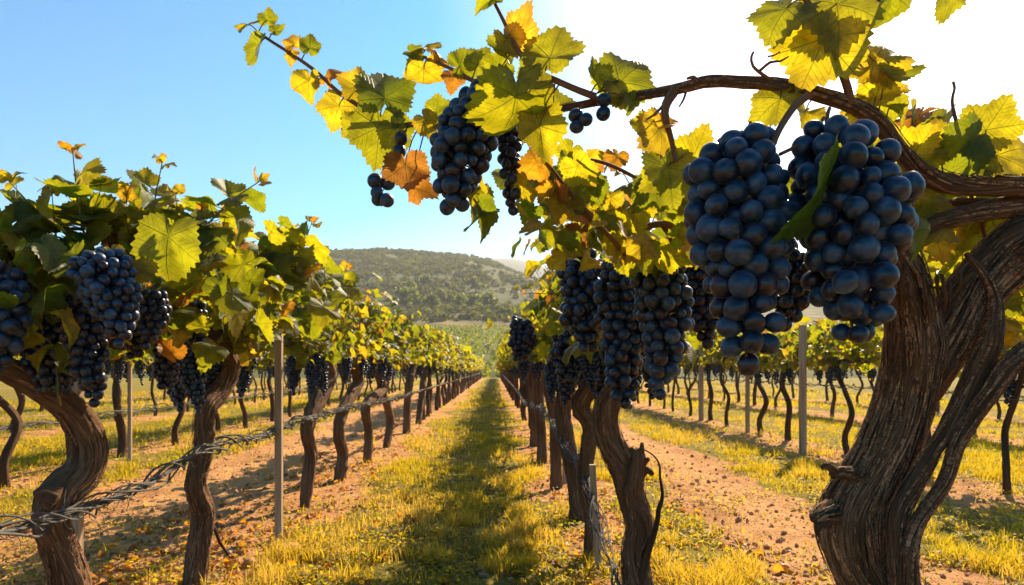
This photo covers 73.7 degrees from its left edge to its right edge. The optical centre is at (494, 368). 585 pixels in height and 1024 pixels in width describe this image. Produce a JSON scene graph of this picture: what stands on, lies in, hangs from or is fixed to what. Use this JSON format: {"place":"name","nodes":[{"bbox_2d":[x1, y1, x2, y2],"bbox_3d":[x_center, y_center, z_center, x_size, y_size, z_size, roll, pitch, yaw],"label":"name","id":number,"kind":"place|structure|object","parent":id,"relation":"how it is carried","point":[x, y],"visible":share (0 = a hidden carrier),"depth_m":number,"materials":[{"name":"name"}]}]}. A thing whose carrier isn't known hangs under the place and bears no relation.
{"place":"outdoors","nodes":[
{"label":"outdoors","id":0,"kind":"place"},
{"bbox_2d":[0,252,1023,584],"bbox_3d":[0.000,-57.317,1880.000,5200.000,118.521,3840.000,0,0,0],"label":"ground","id":1,"kind":"structure","parent":0,"point":[792,536],"depth_m":8.17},
{"bbox_2d":[0,395,22,487],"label":"grapevine","id":2,"kind":"object","parent":1,"relation":"on","point":[13,439],"visible":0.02,"depth_m":7.60,"materials":[{"name":"brown plant"}]},
{"bbox_2d":[10,354,25,431],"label":"grapevine","id":3,"kind":"object","parent":1,"relation":"on","point":[21,403],"visible":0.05,"depth_m":13.33,"materials":[{"name":"brown plant"}]},
{"bbox_2d":[71,381,83,549],"bbox_3d":[-2.388,0.572,3.900,0.060,1.756,0.059,0,0,0],"label":"trellis post","id":4,"kind":"object","parent":1,"relation":"on","point":[78,525],"visible":0.07,"depth_m":3.88,"materials":[{"name":"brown wood"}]},
{"bbox_2d":[65,350,150,458],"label":"grapevine","id":5,"kind":"object","parent":1,"relation":"on","point":[118,361],"visible":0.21,"depth_m":9.62,"materials":[{"name":"green plant"}]},
{"bbox_2d":[110,365,121,419],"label":"grapevine","id":6,"kind":"object","parent":1,"relation":"on","point":[112,372],"visible":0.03,"depth_m":16.95,"materials":[{"name":"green plant"}]},
{"bbox_2d":[127,359,132,459],"bbox_3d":[-5.234,0.651,9.801,0.053,1.597,0.052,0,0,0],"label":"trellis post","id":7,"kind":"object","parent":1,"relation":"on","point":[130,414],"visible":0.82,"depth_m":9.78,"materials":[{"name":"grey wood"}]},
{"bbox_2d":[110,350,153,456],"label":"grapevine","id":8,"kind":"object","parent":1,"relation":"on","point":[121,425],"visible":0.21,"depth_m":10.08,"materials":[{"name":"brown plant"}]},
{"bbox_2d":[0,141,274,584],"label":"grapevine","id":9,"kind":"object","parent":1,"relation":"on","point":[74,302],"visible":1,"depth_m":2.67,"materials":[{"name":"green plant"}]},
{"bbox_2d":[132,361,157,415],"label":"grapevine","id":10,"kind":"object","parent":1,"relation":"on","point":[152,395],"visible":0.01,"depth_m":18.87,"materials":[{"name":"brown plant"}]},
{"bbox_2d":[148,361,185,444],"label":"grapevine","id":11,"kind":"object","parent":1,"relation":"on","point":[174,431],"depth_m":11.64,"materials":[{"name":"brown plant"}]},
{"bbox_2d":[71,180,347,584],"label":"grapevine","id":12,"kind":"object","parent":1,"relation":"on","point":[288,255],"visible":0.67,"depth_m":4.15,"materials":[{"name":"green plant"}]},
{"bbox_2d":[0,373,479,553],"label":"trellis wire","id":13,"kind":"object","parent":12,"relation":"attached to","point":[63,514],"visible":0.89,"depth_m":3.43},
{"bbox_2d":[214,351,255,432],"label":"grapevine","id":14,"kind":"object","parent":1,"relation":"on","point":[218,422],"visible":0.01,"depth_m":13.39,"materials":[{"name":"brown plant"}]},
{"bbox_2d":[243,557,256,565],"bbox_3d":[-1.627,1.288,4.546,0.088,0.061,0.084,0,0,0],"label":"earth clod","id":15,"kind":"object","parent":1,"relation":"on","point":[246,562],"visible":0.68,"depth_m":4.52,"materials":[{"name":"soil"}]},
{"bbox_2d":[239,344,273,428],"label":"grapevine","id":16,"kind":"object","parent":1,"relation":"on","point":[244,411],"visible":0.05,"depth_m":15.20,"materials":[{"name":"brown plant"}]},
{"bbox_2d":[253,364,262,402],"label":"grapevine","id":17,"kind":"object","parent":1,"relation":"on","point":[260,371],"visible":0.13,"depth_m":26.22,"materials":[{"name":"brown plant"}]},
{"bbox_2d":[253,368,266,399],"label":"grapevine","id":18,"kind":"object","parent":1,"relation":"on","point":[261,384],"visible":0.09,"depth_m":28.01,"materials":[{"name":"brown plant"}]},
{"bbox_2d":[262,357,291,416],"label":"grapevine","id":19,"kind":"object","parent":1,"relation":"on","point":[289,403],"visible":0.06,"depth_m":18.46,"materials":[{"name":"brown plant"}]},
{"bbox_2d":[254,343,301,421],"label":"grapevine","id":20,"kind":"object","parent":1,"relation":"on","point":[267,364],"visible":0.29,"depth_m":16.91,"materials":[{"name":"brown plant"}]},
{"bbox_2d":[0,377,405,435],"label":"trellis wire","id":21,"kind":"object","parent":20,"relation":"attached to","point":[97,413],"visible":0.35,"depth_m":10.24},
{"bbox_2d":[274,335,282,538],"bbox_3d":[-1.680,0.562,5.317,0.058,1.775,0.056,0,0,0],"label":"trellis post","id":22,"kind":"object","parent":1,"relation":"on","point":[278,429],"visible":0.81,"depth_m":5.29,"materials":[{"name":"grey wood"}]},
{"bbox_2d":[262,260,382,507],"bbox_3d":[-1.835,0.158,6.691,1.398,2.345,1.924,0,0,-23],"label":"grapevine","id":23,"kind":"object","parent":1,"relation":"on","point":[321,356],"visible":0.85,"depth_m":6.50,"materials":[{"name":"green plant"}]},
{"bbox_2d":[285,289,390,481],"bbox_3d":[-1.813,0.205,8.240,1.267,2.365,1.676,0,0,0],"label":"grapevine","id":24,"kind":"object","parent":1,"relation":"on","point":[365,345],"visible":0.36,"depth_m":8.00,"materials":[{"name":"green plant"}]},
{"bbox_2d":[339,376,344,401],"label":"grapevine","id":25,"kind":"object","parent":1,"relation":"on","point":[341,392],"visible":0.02,"depth_m":24.32,"materials":[{"name":"brown plant"}]},
{"bbox_2d":[337,296,420,462],"bbox_3d":[-1.763,0.173,9.990,1.333,2.366,1.642,0,0,0],"label":"grapevine","id":26,"kind":"object","parent":1,"relation":"on","point":[380,374],"visible":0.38,"depth_m":9.76,"materials":[{"name":"green plant"}]},
{"bbox_2d":[206,247,552,321],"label":"woodland","id":27,"kind":"object","parent":1,"relation":"on","point":[428,261],"visible":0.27,"depth_m":411.77,"materials":[{"name":"green plant"}]},
{"bbox_2d":[384,295,398,303],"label":"tree","id":28,"kind":"object","parent":1,"relation":"on","point":[394,297],"visible":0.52,"depth_m":329.37,"materials":[{"name":"green plant"}]},
{"bbox_2d":[380,314,422,447],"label":"grapevine","id":29,"kind":"object","parent":1,"relation":"on","point":[407,354],"visible":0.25,"depth_m":11.42,"materials":[{"name":"green plant"}]},
{"bbox_2d":[394,286,421,305],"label":"tree","id":30,"kind":"object","parent":1,"relation":"on","point":[404,298],"visible":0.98,"depth_m":298.66,"materials":[{"name":"green plant"}]},
{"bbox_2d":[401,280,417,289],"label":"tree","id":31,"kind":"object","parent":1,"relation":"on","point":[407,283],"visible":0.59,"depth_m":362.65,"materials":[{"name":"green plant"}]},
{"bbox_2d":[29,422,809,584],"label":"leaf litter","id":32,"kind":"object","parent":1,"relation":"on","point":[775,567],"visible":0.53,"depth_m":5.21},
{"bbox_2d":[412,293,428,305],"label":"tree","id":33,"kind":"object","parent":1,"relation":"on","point":[415,302],"visible":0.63,"depth_m":316.07,"materials":[{"name":"green plant"}]},
{"bbox_2d":[397,324,447,433],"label":"grapevine","id":34,"kind":"object","parent":1,"relation":"on","point":[409,373],"visible":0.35,"depth_m":14.19,"materials":[{"name":"green plant"}]},
{"bbox_2d":[400,332,444,423],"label":"grapevine","id":35,"kind":"object","parent":1,"relation":"on","point":[421,395],"visible":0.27,"depth_m":16.62,"materials":[{"name":"green plant"}]},
{"bbox_2d":[416,272,433,283],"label":"tree","id":36,"kind":"object","parent":1,"relation":"on","point":[424,278],"visible":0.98,"depth_m":378.91,"materials":[{"name":"green plant"}]},
{"bbox_2d":[419,293,441,308],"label":"tree","id":37,"kind":"object","parent":1,"relation":"on","point":[433,299],"visible":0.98,"depth_m":290.90,"materials":[{"name":"green plant"}]},
{"bbox_2d":[415,335,449,419],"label":"grapevine","id":38,"kind":"object","parent":1,"relation":"on","point":[441,368],"visible":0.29,"depth_m":17.16,"materials":[{"name":"green plant"}]},
{"bbox_2d":[365,324,510,377],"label":"distant vineyard foliage","id":39,"kind":"object","parent":1,"relation":"on","point":[467,334],"visible":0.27,"depth_m":164.94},
{"bbox_2d":[429,338,452,412],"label":"grapevine","id":40,"kind":"object","parent":1,"relation":"on","point":[448,363],"visible":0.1,"depth_m":19.91,"materials":[{"name":"green plant"}]},
{"bbox_2d":[426,331,460,416],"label":"grapevine","id":41,"kind":"object","parent":1,"relation":"on","point":[428,390],"visible":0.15,"depth_m":18.56,"materials":[{"name":"green plant"}]},
{"bbox_2d":[431,287,456,303],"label":"tree","id":42,"kind":"object","parent":1,"relation":"on","point":[442,294],"visible":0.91,"depth_m":338.74,"materials":[{"name":"green plant"}]},
{"bbox_2d":[432,330,460,409],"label":"grapevine","id":43,"kind":"object","parent":1,"relation":"on","point":[436,406],"visible":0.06,"depth_m":21.27,"materials":[{"name":"green plant"}]},
{"bbox_2d":[436,335,459,407],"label":"grapevine","id":44,"kind":"object","parent":1,"relation":"on","point":[452,354],"visible":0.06,"depth_m":22.65,"materials":[{"name":"green plant"}]},
{"bbox_2d":[434,343,462,405],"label":"grapevine","id":45,"kind":"object","parent":1,"relation":"on","point":[442,386],"visible":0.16,"depth_m":23.86,"materials":[{"name":"green plant"}]},
{"bbox_2d":[442,280,456,290],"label":"tree","id":46,"kind":"object","parent":1,"relation":"on","point":[449,285],"visible":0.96,"depth_m":371.07,"materials":[{"name":"green plant"}]},
{"bbox_2d":[444,342,462,403],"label":"grapevine","id":47,"kind":"object","parent":1,"relation":"on","point":[448,370],"visible":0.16,"depth_m":25.20,"materials":[{"name":"green plant"}]},
{"bbox_2d":[444,352,463,400],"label":"grapevine","id":48,"kind":"object","parent":1,"relation":"on","point":[453,368],"visible":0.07,"depth_m":27.60,"materials":[{"name":"brown plant"}]},
{"bbox_2d":[447,340,467,401],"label":"grapevine","id":49,"kind":"object","parent":1,"relation":"on","point":[461,367],"visible":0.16,"depth_m":26.33,"materials":[{"name":"green plant"}]},
{"bbox_2d":[451,345,468,397],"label":"grapevine","id":50,"kind":"object","parent":1,"relation":"on","point":[465,347],"visible":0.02,"depth_m":30.27,"materials":[{"name":"yellow plant"}]},
{"bbox_2d":[451,341,469,398],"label":"grapevine","id":51,"kind":"object","parent":1,"relation":"on","point":[453,386],"visible":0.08,"depth_m":29.07,"materials":[{"name":"brown plant"}]},
{"bbox_2d":[454,292,467,304],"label":"tree","id":52,"kind":"object","parent":1,"relation":"on","point":[459,297],"visible":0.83,"depth_m":307.82,"materials":[{"name":"green plant"}]},
{"bbox_2d":[451,351,470,396],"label":"grapevine","id":53,"kind":"object","parent":1,"relation":"on","point":[457,373],"visible":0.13,"depth_m":31.70,"materials":[{"name":"green plant"}]},
{"bbox_2d":[455,346,471,395],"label":"grapevine","id":54,"kind":"object","parent":1,"relation":"on","point":[457,386],"visible":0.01,"depth_m":32.85,"materials":[{"name":"brown plant"}]},
{"bbox_2d":[458,349,472,393],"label":"grapevine","id":55,"kind":"object","parent":1,"relation":"on","point":[470,352],"visible":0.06,"depth_m":35.36,"materials":[{"name":"yellow plant"}]},
{"bbox_2d":[458,364,472,389],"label":"grapevine","id":56,"kind":"object","parent":1,"relation":"on","point":[464,375],"visible":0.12,"depth_m":39.14,"materials":[{"name":"green plant"}]},
{"bbox_2d":[461,353,472,392],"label":"grapevine","id":57,"kind":"object","parent":1,"relation":"on","point":[469,365],"visible":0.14,"depth_m":36.64,"materials":[{"name":"green plant"}]},
{"bbox_2d":[458,294,482,305],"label":"tree","id":58,"kind":"object","parent":1,"relation":"on","point":[472,299],"visible":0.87,"depth_m":298.82,"materials":[{"name":"green plant"}]},
{"bbox_2d":[467,356,476,388],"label":"grapevine","id":59,"kind":"object","parent":1,"relation":"on","point":[474,360],"visible":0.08,"depth_m":43.93,"materials":[{"name":"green plant"}]},
{"bbox_2d":[464,276,486,291],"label":"tree","id":60,"kind":"object","parent":1,"relation":"on","point":[474,281],"visible":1,"depth_m":371.24,"materials":[{"name":"green plant"}]},
{"bbox_2d":[478,291,501,306],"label":"tree","id":61,"kind":"object","parent":1,"relation":"on","point":[487,298],"visible":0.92,"depth_m":293.83,"materials":[{"name":"green plant"}]},
{"bbox_2d":[494,332,509,372],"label":"grapevine","id":62,"kind":"object","parent":1,"relation":"on","point":[501,360],"visible":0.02,"depth_m":18.84,"materials":[{"name":"green plant"}]},
{"bbox_2d":[494,335,512,365],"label":"grapevine","id":63,"kind":"object","parent":1,"relation":"on","point":[497,337],"visible":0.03,"depth_m":15.63,"materials":[{"name":"green plant"}]},
{"bbox_2d":[497,356,515,400],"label":"grapevine","id":64,"kind":"object","parent":1,"relation":"on","point":[513,392],"visible":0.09,"depth_m":27.60,"materials":[{"name":"brown plant"}]},
{"bbox_2d":[490,334,526,420],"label":"grapevine","id":65,"kind":"object","parent":1,"relation":"on","point":[523,411],"visible":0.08,"depth_m":17.18,"materials":[{"name":"brown plant"}]},
{"bbox_2d":[499,345,518,405],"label":"grapevine","id":66,"kind":"object","parent":1,"relation":"on","point":[512,374],"visible":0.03,"depth_m":23.56,"materials":[{"name":"brown plant"}]},
{"bbox_2d":[497,350,520,407],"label":"grapevine","id":67,"kind":"object","parent":1,"relation":"on","point":[518,404],"visible":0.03,"depth_m":22.41,"materials":[{"name":"brown plant"}]},
{"bbox_2d":[498,328,524,379],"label":"grapevine","id":68,"kind":"object","parent":1,"relation":"on","point":[500,348],"visible":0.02,"depth_m":12.76,"materials":[{"name":"green plant"}]},
{"bbox_2d":[0,418,1023,584],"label":"gravel","id":69,"kind":"structure","parent":1,"relation":"on","point":[482,573],"depth_m":5.88,"materials":[{"name":"gravel"}]},
{"bbox_2d":[499,336,524,397],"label":"grapevine","id":70,"kind":"object","parent":1,"relation":"on","point":[514,370],"visible":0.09,"depth_m":18.41,"materials":[{"name":"brown plant"}]},
{"bbox_2d":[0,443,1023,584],"bbox_3d":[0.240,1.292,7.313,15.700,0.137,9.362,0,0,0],"label":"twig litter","id":71,"kind":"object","parent":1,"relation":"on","point":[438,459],"visible":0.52,"depth_m":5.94,"materials":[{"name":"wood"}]},
{"bbox_2d":[485,296,546,463],"bbox_3d":[0.611,0.168,9.690,1.431,2.440,2.252,0,0,13],"label":"grapevine","id":72,"kind":"object","parent":1,"relation":"on","point":[536,368],"visible":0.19,"depth_m":9.54,"materials":[{"name":"brown plant"}]},
{"bbox_2d":[504,331,529,428],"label":"grapevine","id":73,"kind":"object","parent":1,"relation":"on","point":[507,348],"visible":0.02,"depth_m":14.01,"materials":[{"name":"green plant"}]},
{"bbox_2d":[502,308,536,446],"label":"grapevine","id":74,"kind":"object","parent":1,"relation":"on","point":[532,414],"visible":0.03,"depth_m":11.53,"materials":[{"name":"brown plant"}]},
{"bbox_2d":[514,283,579,489],"bbox_3d":[0.800,0.172,7.500,1.184,2.426,2.017,0,0,0],"label":"grapevine","id":75,"kind":"object","parent":1,"relation":"on","point":[555,469],"visible":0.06,"depth_m":7.55,"materials":[{"name":"brown plant"}]},
{"bbox_2d":[507,251,607,521],"bbox_3d":[0.717,0.149,5.990,1.230,2.479,1.986,0,0,0],"label":"grapevine","id":76,"kind":"object","parent":1,"relation":"on","point":[523,341],"visible":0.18,"depth_m":5.83,"materials":[{"name":"brown plant"}]},
{"bbox_2d":[562,461,566,483],"bbox_3d":[0.803,0.869,7.827,0.058,1.161,0.056,0,0,0],"label":"trellis post","id":77,"kind":"object","parent":1,"relation":"on","point":[563,477],"visible":0.16,"depth_m":7.80,"materials":[{"name":"brown wood"}]},
{"bbox_2d":[511,216,656,558],"bbox_3d":[0.790,0.170,4.664,1.319,2.422,1.756,0,0,23],"label":"grapevine","id":78,"kind":"object","parent":1,"relation":"on","point":[588,390],"visible":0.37,"depth_m":4.65,"materials":[{"name":"brown plant"}]},
{"bbox_2d":[589,464,601,573],"bbox_3d":[0.654,1.035,4.403,0.087,0.830,0.039,0,0,0],"label":"trellis post","id":79,"kind":"object","parent":1,"relation":"on","point":[593,489],"visible":0.67,"depth_m":4.38,"materials":[{"name":"grey wood"}]},
{"bbox_2d":[500,373,628,584],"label":"trellis wire","id":80,"kind":"object","parent":79,"relation":"attached to","point":[602,540],"visible":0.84,"depth_m":4.37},
{"bbox_2d":[233,0,1023,584],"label":"grapevine","id":81,"kind":"object","parent":1,"relation":"on","point":[889,212],"visible":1,"depth_m":1.59,"materials":[{"name":"green plant"}]},
{"bbox_2d":[523,170,817,584],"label":"grapevine","id":82,"kind":"object","parent":1,"relation":"on","point":[624,321],"visible":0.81,"depth_m":2.75,"materials":[{"name":"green plant"}]},
{"bbox_2d":[671,362,685,411],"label":"grapevine","id":83,"kind":"object","parent":1,"relation":"on","point":[673,390],"visible":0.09,"depth_m":20.46,"materials":[{"name":"brown plant"}]},
{"bbox_2d":[678,334,698,415],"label":"grapevine","id":84,"kind":"object","parent":1,"relation":"on","point":[690,387],"visible":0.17,"depth_m":18.95,"materials":[{"name":"brown plant"}]},
{"bbox_2d":[698,345,703,420],"bbox_3d":[5.240,0.295,17.340,0.109,2.310,0.107,0,0,0],"label":"trellis post","id":85,"kind":"object","parent":1,"relation":"on","point":[701,392],"visible":0.64,"depth_m":17.29,"materials":[{"name":"grey wood"}]},
{"bbox_2d":[683,331,731,419],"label":"grapevine","id":86,"kind":"object","parent":1,"relation":"on","point":[708,368],"visible":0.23,"depth_m":17.38,"materials":[{"name":"brown plant"}]},
{"bbox_2d":[698,330,741,426],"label":"grapevine","id":87,"kind":"object","parent":1,"relation":"on","point":[716,360],"visible":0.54,"depth_m":15.62,"materials":[{"name":"green plant"}]},
{"bbox_2d":[722,366,730,400],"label":"grapevine","id":88,"kind":"object","parent":1,"relation":"on","point":[724,393],"visible":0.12,"depth_m":27.72,"materials":[{"name":"brown plant"}]},
{"bbox_2d":[725,361,740,402],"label":"grapevine","id":89,"kind":"object","parent":1,"relation":"on","point":[737,389],"visible":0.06,"depth_m":26.05,"materials":[{"name":"brown plant"}]},
{"bbox_2d":[745,376,749,432],"bbox_3d":[5.216,0.579,14.089,0.077,1.742,0.074,0,0,0],"label":"trellis post","id":90,"kind":"object","parent":1,"relation":"on","point":[747,403],"visible":0.67,"depth_m":14.05,"materials":[{"name":"grey wood"}]},
{"bbox_2d":[719,333,786,432],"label":"grapevine","id":91,"kind":"object","parent":1,"relation":"on","point":[759,377],"visible":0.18,"depth_m":14.01,"materials":[{"name":"brown plant"}]},
{"bbox_2d":[753,382,756,405],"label":"grapevine","id":92,"kind":"object","parent":1,"relation":"on","point":[754,394],"visible":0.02,"depth_m":24.15,"materials":[{"name":"brown plant"}]},
{"bbox_2d":[770,369,780,407],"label":"grapevine","id":93,"kind":"object","parent":1,"relation":"on","point":[776,397],"visible":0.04,"depth_m":22.55,"materials":[{"name":"brown plant"}]},
{"bbox_2d":[757,323,824,440],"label":"grapevine","id":94,"kind":"object","parent":1,"relation":"on","point":[789,350],"visible":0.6,"depth_m":12.44,"materials":[{"name":"green plant"}]},
{"bbox_2d":[791,367,807,397],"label":"grapevine","id":95,"kind":"object","parent":1,"relation":"on","point":[792,390],"visible":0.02,"depth_m":29.91,"materials":[{"name":"brown plant"}]},
{"bbox_2d":[799,325,806,455],"bbox_3d":[4.663,0.397,10.340,0.094,2.106,0.091,0,0,0],"label":"trellis post","id":96,"kind":"object","parent":1,"relation":"on","point":[803,388],"visible":0.95,"depth_m":10.30,"materials":[{"name":"grey wood"}]},
{"bbox_2d":[825,379,828,400],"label":"grapevine","id":97,"kind":"object","parent":1,"relation":"on","point":[826,392],"visible":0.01,"depth_m":27.51,"materials":[{"name":"brown plant"}]},
{"bbox_2d":[807,340,852,415],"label":"grapevine","id":98,"kind":"object","parent":1,"relation":"on","point":[832,407],"visible":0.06,"depth_m":18.88,"materials":[{"name":"brown plant"}]},
{"bbox_2d":[794,318,882,453],"bbox_3d":[5.438,0.244,10.663,1.289,2.269,1.914,0,0,-1],"label":"grapevine","id":99,"kind":"object","parent":1,"relation":"on","point":[838,357],"visible":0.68,"depth_m":10.59,"materials":[{"name":"green plant"}]},
{"bbox_2d":[841,339,880,390],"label":"grapevine","id":100,"kind":"object","parent":1,"relation":"on","point":[871,374],"visible":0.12,"depth_m":17.21,"materials":[{"name":"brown plant"}]},
{"bbox_2d":[849,365,877,403],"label":"grapevine","id":101,"kind":"object","parent":1,"relation":"on","point":[862,384],"visible":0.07,"depth_m":25.22,"materials":[{"name":"brown plant"}]},
{"bbox_2d":[869,326,930,446],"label":"grapevine","id":102,"kind":"object","parent":1,"relation":"on","point":[879,333],"visible":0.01,"depth_m":9.22,"materials":[{"name":"green plant"}]},
{"bbox_2d":[962,315,1023,494],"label":"grapevine","id":103,"kind":"object","parent":1,"relation":"on","point":[1014,387],"visible":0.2,"depth_m":7.14,"materials":[{"name":"brown plant"}]},
{"bbox_2d":[674,376,1023,406],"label":"trellis wire","id":104,"kind":"object","parent":103,"relation":"attached to","point":[855,387],"visible":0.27,"depth_m":11.70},
{"bbox_2d":[996,375,1016,418],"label":"grapevine","id":105,"kind":"object","parent":1,"relation":"on","point":[998,410],"visible":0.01,"depth_m":17.95,"materials":[{"name":"brown plant"}]},
{"bbox_2d":[0,378,1023,584],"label":"grass","id":106,"kind":"structure","parent":0,"point":[736,569],"depth_m":6.04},
{"bbox_2d":[0,0,1023,295],"label":"sky","id":107,"kind":"structure","parent":0,"point":[132,81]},
{"bbox_2d":[492,258,554,277],"bbox_3d":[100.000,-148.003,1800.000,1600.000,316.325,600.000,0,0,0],"label":"mountain","id":108,"kind":"structure","parent":0,"point":[517,265],"depth_m":1797.80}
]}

